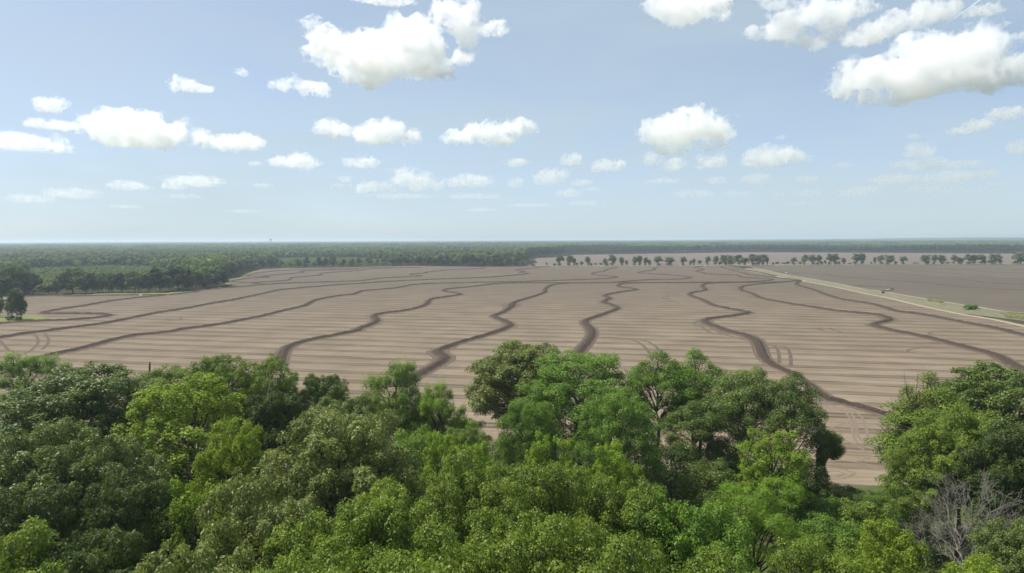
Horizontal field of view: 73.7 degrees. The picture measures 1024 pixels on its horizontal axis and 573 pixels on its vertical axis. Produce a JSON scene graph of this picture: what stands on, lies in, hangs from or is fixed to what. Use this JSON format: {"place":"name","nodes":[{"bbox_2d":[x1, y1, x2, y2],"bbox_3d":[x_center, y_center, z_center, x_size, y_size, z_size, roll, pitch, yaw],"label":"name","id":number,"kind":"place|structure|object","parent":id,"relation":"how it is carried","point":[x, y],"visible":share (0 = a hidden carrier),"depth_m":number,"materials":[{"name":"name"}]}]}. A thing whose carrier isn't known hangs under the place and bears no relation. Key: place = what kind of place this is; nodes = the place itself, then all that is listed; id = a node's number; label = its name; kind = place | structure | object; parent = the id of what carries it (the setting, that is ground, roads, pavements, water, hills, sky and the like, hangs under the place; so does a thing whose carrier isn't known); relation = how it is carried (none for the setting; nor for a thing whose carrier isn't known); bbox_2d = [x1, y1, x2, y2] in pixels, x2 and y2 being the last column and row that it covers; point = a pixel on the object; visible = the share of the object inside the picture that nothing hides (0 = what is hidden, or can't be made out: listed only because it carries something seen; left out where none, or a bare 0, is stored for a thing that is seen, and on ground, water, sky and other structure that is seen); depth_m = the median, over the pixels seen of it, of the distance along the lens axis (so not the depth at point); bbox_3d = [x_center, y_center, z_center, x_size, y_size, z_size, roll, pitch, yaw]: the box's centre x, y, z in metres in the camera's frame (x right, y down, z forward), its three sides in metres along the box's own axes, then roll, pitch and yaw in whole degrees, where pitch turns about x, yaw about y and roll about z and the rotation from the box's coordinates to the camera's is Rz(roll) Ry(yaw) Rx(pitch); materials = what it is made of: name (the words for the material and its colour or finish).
{"place":"outdoors","nodes":[
{"label":"outdoors","id":0,"kind":"place"},
{"bbox_2d":[0,316,52,321],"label":"grass verge","id":1,"kind":"object","parent":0,"point":[2,319],"depth_m":354.81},
{"bbox_2d":[6,289,26,319],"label":"tree","id":2,"kind":"object","parent":1,"relation":"on","point":[15,305],"visible":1,"depth_m":348.37,"materials":[{"name":"green plant"}]},
{"bbox_2d":[23,257,388,292],"bbox_3d":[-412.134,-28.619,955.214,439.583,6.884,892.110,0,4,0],"label":"young plantation","id":3,"kind":"object","parent":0,"point":[47,274],"visible":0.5,"depth_m":854.47,"materials":[{"name":"plant"}]},
{"bbox_2d":[0,266,1023,486],"bbox_3d":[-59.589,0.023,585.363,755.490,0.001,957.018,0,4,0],"label":"field","id":4,"kind":"structure","parent":0,"point":[856,359],"depth_m":301.52,"materials":[{"name":"soil"}]},
{"bbox_2d":[0,348,74,413],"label":"willow tree","id":5,"kind":"object","parent":4,"relation":"on","point":[37,366],"visible":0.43,"depth_m":133.35,"materials":[{"name":"green plant"}]},
{"bbox_2d":[120,364,201,457],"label":"oak tree","id":6,"kind":"object","parent":4,"relation":"on","point":[169,374],"visible":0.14,"depth_m":109.69,"materials":[{"name":"green plant"}]},
{"bbox_2d":[0,267,485,323],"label":"levee","id":7,"kind":"structure","parent":4,"relation":"on","point":[99,316],"depth_m":417.24,"materials":[{"name":"soil"}]},
{"bbox_2d":[0,266,547,338],"bbox_3d":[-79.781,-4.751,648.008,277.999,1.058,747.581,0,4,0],"label":"levee","id":8,"kind":"structure","parent":4,"relation":"on","point":[107,322],"depth_m":408.36,"materials":[{"name":"soil"}]},
{"bbox_2d":[23,267,619,360],"bbox_3d":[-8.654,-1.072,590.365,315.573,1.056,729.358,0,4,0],"label":"levee","id":9,"kind":"structure","parent":4,"relation":"on","point":[115,339],"depth_m":336.57,"materials":[{"name":"soil"}]},
{"bbox_2d":[296,372,352,412],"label":"oak tree","id":10,"kind":"object","parent":4,"relation":"on","point":[316,389],"visible":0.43,"depth_m":111.35,"materials":[{"name":"green plant"}]},
{"bbox_2d":[359,353,433,441],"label":"willow tree","id":11,"kind":"object","parent":4,"relation":"on","point":[402,397],"visible":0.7,"depth_m":116.29,"materials":[{"name":"green plant"}]},
{"bbox_2d":[273,282,566,365],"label":"levee","id":12,"kind":"structure","parent":4,"relation":"on","point":[284,352],"depth_m":319.26,"materials":[{"name":"soil"}]},
{"bbox_2d":[409,379,469,446],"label":"willow tree","id":13,"kind":"object","parent":4,"relation":"on","point":[429,403],"visible":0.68,"depth_m":113.87,"materials":[{"name":"green plant"}]},
{"bbox_2d":[445,415,492,449],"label":"shrub","id":14,"kind":"object","parent":4,"relation":"on","point":[471,423],"visible":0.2,"depth_m":124.24,"materials":[{"name":"green plant"}]},
{"bbox_2d":[463,339,577,436],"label":"hickory tree","id":15,"kind":"object","parent":4,"relation":"on","point":[505,364],"visible":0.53,"depth_m":123.23,"materials":[{"name":"green plant"}]},
{"bbox_2d":[515,349,651,475],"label":"elm tree","id":16,"kind":"object","parent":4,"relation":"on","point":[582,391],"visible":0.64,"depth_m":110.73,"materials":[{"name":"green plant"}]},
{"bbox_2d":[391,266,775,386],"bbox_3d":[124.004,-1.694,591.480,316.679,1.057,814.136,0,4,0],"label":"levee","id":17,"kind":"structure","parent":4,"relation":"on","point":[442,356],"depth_m":290.87,"materials":[{"name":"soil"}]},
{"bbox_2d":[619,349,703,472],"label":"elm tree","id":18,"kind":"object","parent":4,"relation":"on","point":[657,381],"visible":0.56,"depth_m":111.81,"materials":[{"name":"green plant"}]},
{"bbox_2d":[564,280,798,359],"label":"levee","id":19,"kind":"structure","parent":4,"relation":"on","point":[586,343],"depth_m":349.46,"materials":[{"name":"soil"}]},
{"bbox_2d":[665,347,733,475],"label":"elm tree","id":20,"kind":"object","parent":4,"relation":"on","point":[692,372],"visible":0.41,"depth_m":113.77,"materials":[{"name":"green plant"}]},
{"bbox_2d":[685,282,900,416],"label":"levee","id":21,"kind":"structure","parent":4,"relation":"on","point":[760,348],"depth_m":249.66,"materials":[{"name":"soil"}]},
{"bbox_2d":[719,266,1023,336],"bbox_3d":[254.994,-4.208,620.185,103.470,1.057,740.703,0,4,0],"label":"levee","id":22,"kind":"structure","parent":4,"relation":"on","point":[798,284],"depth_m":370.13,"materials":[{"name":"soil"}]},
{"bbox_2d":[736,280,1023,371],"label":"levee","id":23,"kind":"structure","parent":4,"relation":"on","point":[1006,361],"depth_m":292.34,"materials":[{"name":"soil"}]},
{"bbox_2d":[0,249,1023,324],"bbox_3d":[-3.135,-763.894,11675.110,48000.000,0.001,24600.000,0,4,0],"label":"ground","id":24,"kind":"structure","parent":0,"point":[240,273],"depth_m":1119.95,"materials":[{"name":"plant"}]},
{"bbox_2d":[0,266,28,290],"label":"woodland tree","id":25,"kind":"object","parent":24,"relation":"on","point":[13,272],"visible":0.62,"depth_m":503.68,"materials":[{"name":"green plant"}]},
{"bbox_2d":[54,267,87,293],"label":"woodland tree","id":26,"kind":"object","parent":24,"relation":"on","point":[64,279],"visible":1,"depth_m":518.55,"materials":[{"name":"green plant"}]},
{"bbox_2d":[163,266,194,290],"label":"woodland tree","id":27,"kind":"object","parent":24,"relation":"on","point":[177,277],"visible":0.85,"depth_m":544.31,"materials":[{"name":"green plant"}]},
{"bbox_2d":[0,242,1023,281],"bbox_3d":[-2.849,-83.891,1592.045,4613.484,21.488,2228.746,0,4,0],"label":"woodland","id":28,"kind":"object","parent":24,"relation":"on","point":[188,259],"visible":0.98,"depth_m":1413.60,"materials":[{"name":"plant"}]},
{"bbox_2d":[0,240,1023,247],"bbox_3d":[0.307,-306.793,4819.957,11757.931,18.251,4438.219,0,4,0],"label":"distant wood","id":29,"kind":"object","parent":24,"relation":"on","point":[330,244],"visible":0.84,"depth_m":3473.02,"materials":[{"name":"plant"}]},
{"bbox_2d":[0,237,1023,243],"bbox_3d":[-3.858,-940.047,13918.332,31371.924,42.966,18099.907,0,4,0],"label":"horizon wood","id":30,"kind":"object","parent":24,"relation":"on","point":[987,238],"visible":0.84,"depth_m":8106.25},
{"bbox_2d":[0,0,1023,241],"label":"sky","id":31,"kind":"structure","parent":0,"point":[121,120],"materials":[{"name":"blue"}]},
{"bbox_2d":[153,485,1018,572],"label":"grass verge","id":32,"kind":"object","parent":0,"point":[937,563],"depth_m":91.76,"materials":[{"name":"plant"}]},
{"bbox_2d":[0,480,92,566],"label":"walnut tree","id":33,"kind":"object","parent":32,"relation":"on","point":[34,504],"visible":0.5,"depth_m":52.34,"materials":[{"name":"green plant"}]},
{"bbox_2d":[0,515,113,572],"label":"ash tree","id":34,"kind":"object","parent":32,"relation":"on","point":[11,558],"visible":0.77,"depth_m":40.86,"materials":[{"name":"green plant"}]},
{"bbox_2d":[0,416,118,552],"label":"ash tree","id":35,"kind":"object","parent":32,"relation":"on","point":[34,462],"visible":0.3,"depth_m":61.45,"materials":[{"name":"green plant"}]},
{"bbox_2d":[0,360,174,472],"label":"oak tree","id":36,"kind":"object","parent":32,"relation":"on","point":[90,397],"visible":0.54,"depth_m":92.60,"materials":[{"name":"green plant"}]},
{"bbox_2d":[27,526,172,572],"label":"walnut tree","id":37,"kind":"object","parent":32,"relation":"on","point":[78,561],"visible":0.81,"depth_m":42.43,"materials":[{"name":"green plant"}]},
{"bbox_2d":[31,426,172,558],"bbox_3d":[-39.050,24.678,65.699,13.420,22.631,12.780,3,5,37],"label":"ash tree","id":38,"kind":"object","parent":32,"relation":"on","point":[126,457],"visible":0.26,"depth_m":64.21,"materials":[{"name":"green plant"}]},
{"bbox_2d":[61,467,203,571],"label":"walnut tree","id":39,"kind":"object","parent":32,"relation":"on","point":[143,503],"visible":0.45,"depth_m":54.69,"materials":[{"name":"green plant"}]},
{"bbox_2d":[109,371,268,545],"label":"maple tree","id":40,"kind":"object","parent":32,"relation":"on","point":[201,401],"visible":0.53,"depth_m":82.03,"materials":[{"name":"green plant"}]},
{"bbox_2d":[132,539,269,572],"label":"pecan tree","id":41,"kind":"object","parent":32,"relation":"on","point":[202,560],"visible":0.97,"depth_m":36.88,"materials":[{"name":"green plant"}]},
{"bbox_2d":[153,474,252,572],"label":"maple tree","id":42,"kind":"object","parent":32,"relation":"on","point":[177,509],"visible":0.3,"depth_m":55.62,"materials":[{"name":"green plant"}]},
{"bbox_2d":[180,353,262,440],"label":"oak tree","id":43,"kind":"object","parent":32,"relation":"on","point":[215,364],"visible":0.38,"depth_m":106.44,"materials":[{"name":"green plant"}]},
{"bbox_2d":[186,416,289,552],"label":"maple tree","id":44,"kind":"object","parent":32,"relation":"on","point":[224,467],"visible":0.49,"depth_m":70.22,"materials":[{"name":"green plant"}]},
{"bbox_2d":[190,467,318,572],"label":"pecan tree","id":45,"kind":"object","parent":32,"relation":"on","point":[225,538],"visible":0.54,"depth_m":46.72,"materials":[{"name":"green plant"}]},
{"bbox_2d":[235,352,299,437],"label":"oak tree","id":46,"kind":"object","parent":32,"relation":"on","point":[288,388],"visible":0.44,"depth_m":107.10,"materials":[{"name":"green plant"}]},
{"bbox_2d":[231,391,307,492],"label":"oak tree","id":47,"kind":"object","parent":32,"relation":"on","point":[275,413],"visible":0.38,"depth_m":84.23,"materials":[{"name":"green plant"}]},
{"bbox_2d":[231,534,365,572],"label":"oak tree","id":48,"kind":"object","parent":32,"relation":"on","point":[335,558],"visible":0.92,"depth_m":37.74,"materials":[{"name":"green plant"}]},
{"bbox_2d":[249,405,430,572],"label":"pecan tree","id":49,"kind":"object","parent":32,"relation":"on","point":[318,480],"visible":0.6,"depth_m":61.23,"materials":[{"name":"green plant"}]},
{"bbox_2d":[290,395,391,496],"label":"ash tree","id":50,"kind":"object","parent":32,"relation":"on","point":[345,409],"visible":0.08,"depth_m":86.43,"materials":[{"name":"green plant"}]},
{"bbox_2d":[262,494,420,572],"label":"oak tree","id":51,"kind":"object","parent":32,"relation":"on","point":[355,522],"visible":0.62,"depth_m":43.85,"materials":[{"name":"green plant"}]},
{"bbox_2d":[352,390,394,439],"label":"oak tree","id":52,"kind":"object","parent":32,"relation":"on","point":[371,407],"visible":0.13,"depth_m":104.13,"materials":[{"name":"green plant"}]},
{"bbox_2d":[295,548,459,572],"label":"oak tree","id":53,"kind":"object","parent":32,"relation":"on","point":[413,567],"visible":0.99,"depth_m":32.70,"materials":[{"name":"green plant"}]},
{"bbox_2d":[326,475,469,572],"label":"oak tree","id":54,"kind":"object","parent":32,"relation":"on","point":[395,496],"visible":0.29,"depth_m":46.42,"materials":[{"name":"green plant"}]},
{"bbox_2d":[377,422,444,502],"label":"tree","id":55,"kind":"object","parent":32,"relation":"on","point":[416,446],"visible":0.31,"depth_m":98.53,"materials":[{"name":"green plant"}]},
{"bbox_2d":[418,431,461,499],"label":"boxelder tree","id":56,"kind":"object","parent":32,"relation":"on","point":[432,450],"visible":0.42,"depth_m":88.14,"materials":[{"name":"green plant"}]},
{"bbox_2d":[359,520,525,572],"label":"oak tree","id":57,"kind":"object","parent":32,"relation":"on","point":[471,566],"visible":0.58,"depth_m":37.90,"materials":[{"name":"green plant"}]},
{"bbox_2d":[439,424,490,478],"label":"oak tree","id":58,"kind":"object","parent":32,"relation":"on","point":[466,435],"visible":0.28,"depth_m":95.34,"materials":[{"name":"green plant"}]},
{"bbox_2d":[400,448,535,557],"bbox_3d":[-2.590,24.484,51.722,12.765,24.672,13.036,-3,5,-38],"label":"oak tree","id":59,"kind":"object","parent":32,"relation":"on","point":[444,497],"visible":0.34,"depth_m":49.65,"materials":[{"name":"green plant"}]},
{"bbox_2d":[443,439,494,514],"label":"boxelder tree","id":60,"kind":"object","parent":32,"relation":"on","point":[478,451],"visible":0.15,"depth_m":80.38,"materials":[{"name":"green plant"}]},
{"bbox_2d":[441,495,571,572],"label":"oak tree","id":61,"kind":"object","parent":32,"relation":"on","point":[478,539],"visible":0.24,"depth_m":44.28,"materials":[{"name":"green plant"}]},
{"bbox_2d":[493,398,563,478],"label":"elm tree","id":62,"kind":"object","parent":32,"relation":"on","point":[515,424],"visible":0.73,"depth_m":96.41,"materials":[{"name":"green plant"}]},
{"bbox_2d":[462,512,607,572],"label":"oak tree","id":63,"kind":"object","parent":32,"relation":"on","point":[531,552],"visible":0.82,"depth_m":38.22,"materials":[{"name":"green plant"}]},
{"bbox_2d":[523,428,584,520],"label":"boxelder tree","id":64,"kind":"object","parent":32,"relation":"on","point":[537,455],"visible":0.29,"depth_m":79.64,"materials":[{"name":"green plant"}]},
{"bbox_2d":[494,460,624,565],"bbox_3d":[3.338,25.011,52.051,11.929,23.615,12.588,2,4,27],"label":"oak tree","id":65,"kind":"object","parent":32,"relation":"on","point":[541,490],"visible":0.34,"depth_m":51.58,"materials":[{"name":"green plant"}]},
{"bbox_2d":[185,490,984,572],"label":"undergrowth","id":66,"kind":"object","parent":32,"relation":"on","point":[940,555],"visible":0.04,"depth_m":90.22,"materials":[{"name":"plant"}]},
{"bbox_2d":[543,526,666,572],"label":"oak tree","id":67,"kind":"object","parent":32,"relation":"on","point":[606,562],"visible":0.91,"depth_m":37.81,"materials":[{"name":"green plant"}]},
{"bbox_2d":[578,438,643,529],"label":"boxelder tree","id":68,"kind":"object","parent":32,"relation":"on","point":[612,471],"visible":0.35,"depth_m":75.82,"materials":[{"name":"green plant"}]},
{"bbox_2d":[572,386,669,489],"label":"elm tree","id":69,"kind":"object","parent":32,"relation":"on","point":[607,422],"visible":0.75,"depth_m":92.86,"materials":[{"name":"green plant"}]},
{"bbox_2d":[581,475,695,572],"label":"oak tree","id":70,"kind":"object","parent":32,"relation":"on","point":[617,519],"visible":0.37,"depth_m":50.40,"materials":[{"name":"green plant"}]},
{"bbox_2d":[637,442,705,503],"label":"shrub","id":71,"kind":"object","parent":32,"relation":"on","point":[674,468],"visible":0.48,"depth_m":100.06,"materials":[{"name":"green plant"}]},
{"bbox_2d":[617,490,760,572],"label":"oak tree","id":72,"kind":"object","parent":32,"relation":"on","point":[699,532],"visible":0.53,"depth_m":48.71,"materials":[{"name":"green plant"}]},
{"bbox_2d":[635,542,753,572],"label":"oak tree","id":73,"kind":"object","parent":32,"relation":"on","point":[719,561],"visible":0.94,"depth_m":37.85,"materials":[{"name":"green plant"}]},
{"bbox_2d":[657,400,734,495],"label":"elm tree","id":74,"kind":"object","parent":32,"relation":"on","point":[702,420],"visible":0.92,"depth_m":104.05,"materials":[{"name":"green plant"}]},
{"bbox_2d":[672,456,740,509],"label":"shrub","id":75,"kind":"object","parent":32,"relation":"on","point":[703,491],"visible":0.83,"depth_m":94.72,"materials":[{"name":"green plant"}]},
{"bbox_2d":[695,439,747,486],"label":"shrub","id":76,"kind":"object","parent":32,"relation":"on","point":[733,459],"visible":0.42,"depth_m":104.81,"materials":[{"name":"green plant"}]},
{"bbox_2d":[693,366,783,482],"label":"hackberry tree","id":77,"kind":"object","parent":32,"relation":"on","point":[742,398],"visible":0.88,"depth_m":104.07,"materials":[{"name":"green plant"}]},
{"bbox_2d":[705,474,826,572],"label":"tree","id":78,"kind":"object","parent":32,"relation":"on","point":[766,511],"visible":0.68,"depth_m":60.34,"materials":[{"name":"green plant"}]},
{"bbox_2d":[734,426,815,542],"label":"boxelder tree","id":79,"kind":"object","parent":32,"relation":"on","point":[767,460],"visible":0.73,"depth_m":88.10,"materials":[{"name":"green plant"}]},
{"bbox_2d":[754,370,832,501],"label":"hackberry tree","id":80,"kind":"object","parent":32,"relation":"on","point":[804,413],"visible":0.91,"depth_m":99.46,"materials":[{"name":"green plant"}]},
{"bbox_2d":[778,460,833,516],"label":"shrub","id":81,"kind":"object","parent":32,"relation":"on","point":[821,483],"visible":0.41,"depth_m":95.12,"materials":[{"name":"green plant"}]},
{"bbox_2d":[765,533,876,572],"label":"oak tree","id":82,"kind":"object","parent":32,"relation":"on","point":[824,562],"visible":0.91,"depth_m":46.28,"materials":[{"name":"green plant"}]},
{"bbox_2d":[789,494,862,542],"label":"shrub","id":83,"kind":"object","parent":32,"relation":"on","point":[799,509],"visible":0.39,"depth_m":88.55,"materials":[{"name":"green plant"}]},
{"bbox_2d":[810,429,846,497],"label":"tree","id":84,"kind":"object","parent":32,"relation":"on","point":[834,441],"visible":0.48,"depth_m":101.61,"materials":[{"name":"green plant"}]},
{"bbox_2d":[793,510,883,568],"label":"shrub","id":85,"kind":"object","parent":32,"relation":"on","point":[832,536],"visible":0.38,"depth_m":79.28,"materials":[{"name":"green plant"}]},
{"bbox_2d":[824,482,863,511],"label":"shrub","id":86,"kind":"object","parent":32,"relation":"on","point":[848,492],"visible":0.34,"depth_m":96.12,"materials":[{"name":"green plant"}]},
{"bbox_2d":[814,554,883,572],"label":"maple tree","id":87,"kind":"object","parent":32,"relation":"on","point":[862,563],"visible":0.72,"depth_m":43.07,"materials":[{"name":"green plant"}]},
{"bbox_2d":[811,497,901,556],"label":"tree","id":88,"kind":"object","parent":32,"relation":"on","point":[862,512],"visible":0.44,"depth_m":86.19,"materials":[{"name":"green plant"}]},
{"bbox_2d":[832,515,933,572],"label":"maple tree","id":89,"kind":"object","parent":32,"relation":"on","point":[896,555],"visible":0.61,"depth_m":48.65,"materials":[{"name":"green plant"}]},
{"bbox_2d":[859,493,933,547],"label":"shrub","id":90,"kind":"object","parent":32,"relation":"on","point":[877,499],"visible":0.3,"depth_m":86.97,"materials":[{"name":"green plant"}]},
{"bbox_2d":[876,372,944,524],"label":"tree","id":91,"kind":"object","parent":32,"relation":"on","point":[913,405],"visible":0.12,"depth_m":90.88,"materials":[{"name":"green plant"}]},
{"bbox_2d":[875,443,965,564],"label":"sycamore tree","id":92,"kind":"object","parent":32,"relation":"on","point":[896,491],"visible":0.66,"depth_m":81.67,"materials":[{"name":"green plant"}]},
{"bbox_2d":[861,384,981,540],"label":"sycamore tree","id":93,"kind":"object","parent":32,"relation":"on","point":[893,442],"visible":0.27,"depth_m":90.33,"materials":[{"name":"green plant"}]},
{"bbox_2d":[888,490,956,572],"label":"dead tree","id":94,"kind":"object","parent":32,"relation":"on","point":[921,524],"visible":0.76,"depth_m":79.04,"materials":[{"name":"grey wood"}]},
{"bbox_2d":[885,369,967,526],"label":"sycamore tree","id":95,"kind":"object","parent":32,"relation":"on","point":[932,378],"visible":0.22,"depth_m":91.92,"materials":[{"name":"green plant"}]},
{"bbox_2d":[890,403,1019,564],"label":"sycamore tree","id":96,"kind":"object","parent":32,"relation":"on","point":[959,435],"visible":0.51,"depth_m":80.79,"materials":[{"name":"green plant"}]},
{"bbox_2d":[923,554,1003,572],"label":"maple tree","id":97,"kind":"object","parent":32,"relation":"on","point":[983,565],"visible":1,"depth_m":43.43,"materials":[{"name":"green plant"}]},
{"bbox_2d":[913,464,1023,570],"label":"dead tree","id":98,"kind":"object","parent":32,"relation":"on","point":[956,538],"visible":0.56,"depth_m":67.44,"materials":[{"name":"grey wood"}]},
{"bbox_2d":[936,359,1023,427],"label":"oak tree","id":99,"kind":"object","parent":32,"relation":"on","point":[1010,384],"visible":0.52,"depth_m":94.44,"materials":[{"name":"green plant"}]},
{"bbox_2d":[951,419,1023,523],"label":"oak tree","id":100,"kind":"object","parent":32,"relation":"on","point":[1005,443],"visible":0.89,"depth_m":72.66,"materials":[{"name":"green plant"}]},
{"bbox_2d":[966,515,1023,572],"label":"ash tree","id":101,"kind":"object","parent":32,"relation":"on","point":[997,547],"visible":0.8,"depth_m":59.42,"materials":[{"name":"green plant"}]},
{"bbox_2d":[527,252,1023,264],"bbox_3d":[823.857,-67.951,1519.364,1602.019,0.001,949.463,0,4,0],"label":"field","id":102,"kind":"structure","parent":0,"point":[779,257],"depth_m":1426.03,"materials":[{"name":"soil"}]},
{"bbox_2d":[529,263,1023,265],"bbox_3d":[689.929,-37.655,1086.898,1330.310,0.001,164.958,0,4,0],"label":"grass verge","id":103,"kind":"object","parent":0,"point":[725,265],"depth_m":1036.21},
{"bbox_2d":[742,264,1023,312],"bbox_3d":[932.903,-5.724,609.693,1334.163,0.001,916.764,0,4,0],"label":"field","id":104,"kind":"structure","parent":0,"point":[1006,300],"depth_m":656.85,"materials":[{"name":"soil"}]},
{"bbox_2d":[745,268,1023,320],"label":"road","id":105,"kind":"structure","parent":0,"point":[958,308],"depth_m":423.08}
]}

